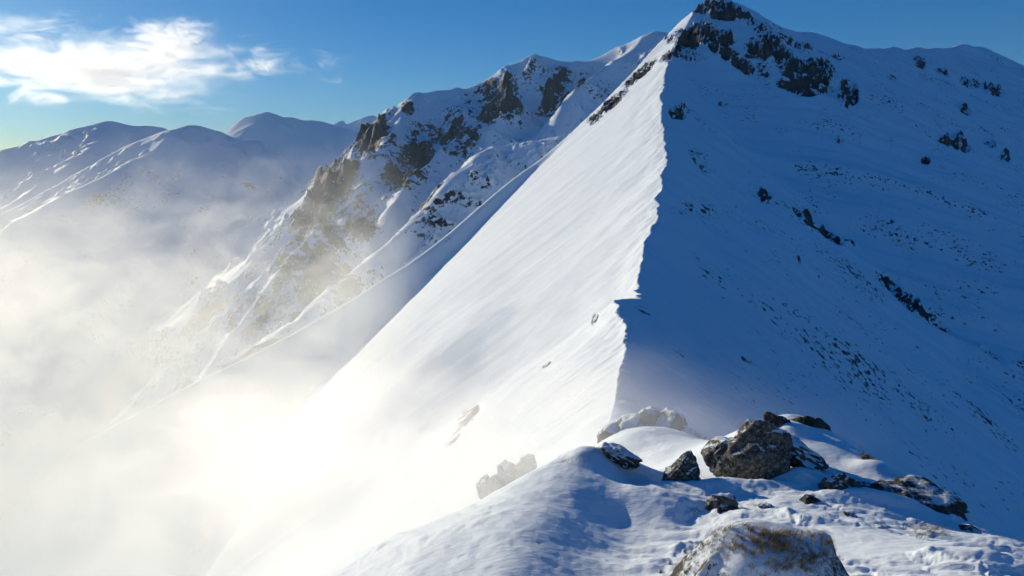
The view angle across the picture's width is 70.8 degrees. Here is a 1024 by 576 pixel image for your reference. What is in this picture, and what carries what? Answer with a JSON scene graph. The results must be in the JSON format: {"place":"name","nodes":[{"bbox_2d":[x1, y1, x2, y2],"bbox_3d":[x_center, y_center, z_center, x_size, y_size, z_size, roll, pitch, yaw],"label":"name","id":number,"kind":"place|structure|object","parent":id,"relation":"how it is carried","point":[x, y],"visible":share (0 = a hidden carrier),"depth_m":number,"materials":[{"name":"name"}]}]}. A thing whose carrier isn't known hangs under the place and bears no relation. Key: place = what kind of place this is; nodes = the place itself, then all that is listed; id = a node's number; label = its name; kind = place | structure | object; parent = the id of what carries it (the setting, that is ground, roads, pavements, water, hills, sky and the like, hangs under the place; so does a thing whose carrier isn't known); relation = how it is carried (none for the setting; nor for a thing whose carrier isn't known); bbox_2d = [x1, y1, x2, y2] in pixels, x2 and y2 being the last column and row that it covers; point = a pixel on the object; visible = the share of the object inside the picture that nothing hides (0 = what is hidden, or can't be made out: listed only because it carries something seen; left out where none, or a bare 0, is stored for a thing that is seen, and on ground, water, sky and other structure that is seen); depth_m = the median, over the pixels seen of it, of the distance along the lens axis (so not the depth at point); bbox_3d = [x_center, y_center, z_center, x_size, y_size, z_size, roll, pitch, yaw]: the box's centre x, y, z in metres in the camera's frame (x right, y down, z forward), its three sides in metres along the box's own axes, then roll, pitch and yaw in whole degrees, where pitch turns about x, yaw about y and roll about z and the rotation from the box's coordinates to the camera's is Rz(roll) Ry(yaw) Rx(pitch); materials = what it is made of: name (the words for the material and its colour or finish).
{"place":"outdoors","nodes":[
{"label":"outdoors","id":0,"kind":"place"},
{"bbox_2d":[0,486,35,521],"bbox_3d":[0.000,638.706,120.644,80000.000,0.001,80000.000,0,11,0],"label":"valley ground","id":1,"kind":"structure","parent":0,"point":[9,503],"depth_m":1362.74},
{"bbox_2d":[0,121,166,213],"bbox_3d":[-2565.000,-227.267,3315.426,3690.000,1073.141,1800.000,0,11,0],"label":"mountain","id":2,"kind":"structure","parent":0,"point":[29,170],"depth_m":3140.48,"materials":[{"name":"white snow"}]},
{"bbox_2d":[0,125,313,495],"bbox_3d":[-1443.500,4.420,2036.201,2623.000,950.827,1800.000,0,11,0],"label":"mountain","id":3,"kind":"structure","parent":0,"point":[103,260],"depth_m":1751.59,"materials":[{"name":"white snow"}]},
{"bbox_2d":[93,221,366,435],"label":"rocky pyramid mountain","id":4,"kind":"structure","parent":0,"point":[296,278],"depth_m":811.12,"materials":[{"name":"white snow"}]},
{"bbox_2d":[224,112,357,176],"bbox_3d":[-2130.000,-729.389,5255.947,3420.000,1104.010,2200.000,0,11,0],"label":"smooth far mountain","id":5,"kind":"structure","parent":0,"point":[309,147],"depth_m":5099.56,"materials":[{"name":"white snow"}]},
{"bbox_2d":[333,115,376,132],"bbox_3d":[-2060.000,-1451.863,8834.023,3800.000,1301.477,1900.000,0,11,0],"label":"jagged far mountain","id":6,"kind":"structure","parent":0,"point":[354,126],"depth_m":8685.79,"materials":[{"name":"white snow"}]},
{"bbox_2d":[221,134,568,368],"bbox_3d":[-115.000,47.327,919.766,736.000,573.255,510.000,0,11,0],"label":"spur mountain","id":7,"kind":"structure","parent":0,"point":[462,193],"depth_m":784.15,"materials":[{"name":"white snow"}]},
{"bbox_2d":[148,31,668,376],"bbox_3d":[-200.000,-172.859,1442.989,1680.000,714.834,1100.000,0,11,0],"label":"massif mountain","id":8,"kind":"structure","parent":0,"point":[369,190],"depth_m":1464.22,"materials":[{"name":"white snow"}]},
{"bbox_2d":[0,0,1023,575],"bbox_3d":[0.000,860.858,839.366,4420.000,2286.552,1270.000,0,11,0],"label":"snow ridge mountain","id":9,"kind":"structure","parent":0,"point":[710,218],"depth_m":366.73,"materials":[{"name":"white snow"}]},
{"bbox_2d":[476,453,536,499],"bbox_3d":[-0.298,9.887,36.897,3.202,3.151,1.775,0,11,0],"label":"rock outcrop","id":10,"kind":"object","parent":9,"relation":"on","point":[508,472],"visible":0.64,"depth_m":36.48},
{"bbox_2d":[0,0,1023,150],"label":"sky","id":11,"kind":"structure","parent":0,"point":[66,65],"materials":[{"name":"blue"}]},
{"bbox_2d":[554,445,637,465],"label":"dry grass","id":12,"kind":"structure","parent":0,"point":[607,455],"depth_m":14.34,"materials":[{"name":"plant"}]},
{"bbox_2d":[323,414,1023,575],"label":"snowy ground","id":13,"kind":"structure","parent":0,"point":[594,515],"depth_m":11.72,"materials":[{"name":"white snow"}]},
{"bbox_2d":[600,442,642,469],"bbox_3d":[2.210,3.423,14.618,0.787,0.489,0.736,5,12,26],"label":"boulder","id":14,"kind":"object","parent":13,"relation":"on","point":[632,460],"visible":0.97,"depth_m":14.43,"materials":[{"name":"grey stone"}]},
{"bbox_2d":[597,406,706,443],"bbox_3d":[6.169,6.362,31.730,4.671,2.140,2.360,4,11,20],"label":"rock outcrop","id":15,"kind":"object","parent":13,"relation":"on","point":[665,417],"visible":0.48,"depth_m":31.44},
{"bbox_2d":[661,450,700,480],"bbox_3d":[3.382,3.861,14.159,1.074,1.391,0.664,-6,12,-28],"label":"boulder","id":16,"kind":"object","parent":13,"relation":"on","point":[684,467],"visible":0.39,"depth_m":13.92,"materials":[{"name":"grey stone"}]},
{"bbox_2d":[691,509,700,514],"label":"stone","id":17,"kind":"object","parent":13,"relation":"on","point":[695,511],"visible":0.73,"depth_m":12.30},
{"bbox_2d":[705,493,738,510],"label":"boulder","id":18,"kind":"object","parent":13,"relation":"on","point":[727,500],"visible":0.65,"depth_m":12.36,"materials":[{"name":"grey stone"}]},
{"bbox_2d":[717,507,728,513],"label":"stone","id":19,"kind":"object","parent":13,"relation":"on","point":[720,510],"visible":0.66,"depth_m":12.08,"materials":[{"name":"black stone"}]},
{"bbox_2d":[670,520,848,575],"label":"boulder","id":20,"kind":"object","parent":13,"relation":"on","point":[738,562],"visible":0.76,"depth_m":6.69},
{"bbox_2d":[675,521,843,575],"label":"dry grass","id":21,"kind":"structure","parent":20,"relation":"on","point":[763,532],"depth_m":6.72,"materials":[{"name":"plant"}]},
{"bbox_2d":[701,419,828,479],"bbox_3d":[5.264,3.438,14.798,2.558,1.889,1.865,0,11,0],"label":"boulder","id":22,"kind":"object","parent":13,"relation":"on","point":[759,449],"visible":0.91,"depth_m":14.22,"materials":[{"name":"grey stone"}]},
{"bbox_2d":[758,502,772,508],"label":"stone","id":23,"kind":"object","parent":13,"relation":"on","point":[764,505],"visible":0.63,"depth_m":12.23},
{"bbox_2d":[763,411,790,426],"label":"boulder","id":24,"kind":"object","parent":13,"relation":"on","point":[775,420],"visible":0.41,"depth_m":17.41,"materials":[{"name":"grey stone"}]},
{"bbox_2d":[789,416,830,430],"bbox_3d":[7.415,3.518,17.826,1.364,0.894,0.837,0,11,0],"label":"boulder","id":25,"kind":"object","parent":13,"relation":"on","point":[815,422],"visible":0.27,"depth_m":17.60,"materials":[{"name":"grey stone"}]},
{"bbox_2d":[799,494,820,503],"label":"stone","id":26,"kind":"object","parent":13,"relation":"on","point":[807,499],"visible":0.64,"depth_m":12.54,"materials":[{"name":"grey stone"}]},
{"bbox_2d":[817,471,861,489],"bbox_3d":[6.055,3.765,13.318,0.791,0.832,0.612,-3,11,-15],"label":"boulder","id":27,"kind":"object","parent":13,"relation":"on","point":[840,480],"visible":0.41,"depth_m":13.14,"materials":[{"name":"grey stone"}]},
{"bbox_2d":[843,510,857,516],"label":"stone","id":28,"kind":"object","parent":13,"relation":"on","point":[847,513],"visible":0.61,"depth_m":11.81,"materials":[{"name":"grey stone"}]},
{"bbox_2d":[859,481,869,487],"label":"stone","id":29,"kind":"object","parent":13,"relation":"on","point":[865,484],"visible":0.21,"depth_m":13.98,"materials":[{"name":"grey stone"}]},
{"bbox_2d":[860,452,879,460],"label":"boulder","id":30,"kind":"object","parent":13,"relation":"on","point":[864,456],"visible":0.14,"depth_m":15.74,"materials":[{"name":"grey stone"}]},
{"bbox_2d":[871,524,884,528],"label":"stone","id":31,"kind":"object","parent":13,"relation":"on","point":[878,526],"visible":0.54,"depth_m":10.92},
{"bbox_2d":[869,475,969,520],"bbox_3d":[7.630,4.093,13.416,1.804,0.909,1.395,0,11,0],"label":"boulder","id":32,"kind":"object","parent":13,"relation":"on","point":[927,493],"visible":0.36,"depth_m":13.24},
{"bbox_2d":[958,524,981,533],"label":"stone","id":33,"kind":"object","parent":13,"relation":"on","point":[970,528],"visible":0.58,"depth_m":11.74,"materials":[{"name":"black stone"}]},
{"bbox_2d":[906,520,952,540],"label":"dry grass","id":34,"kind":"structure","parent":0,"point":[929,526],"depth_m":11.01,"materials":[{"name":"plant"}]}
]}

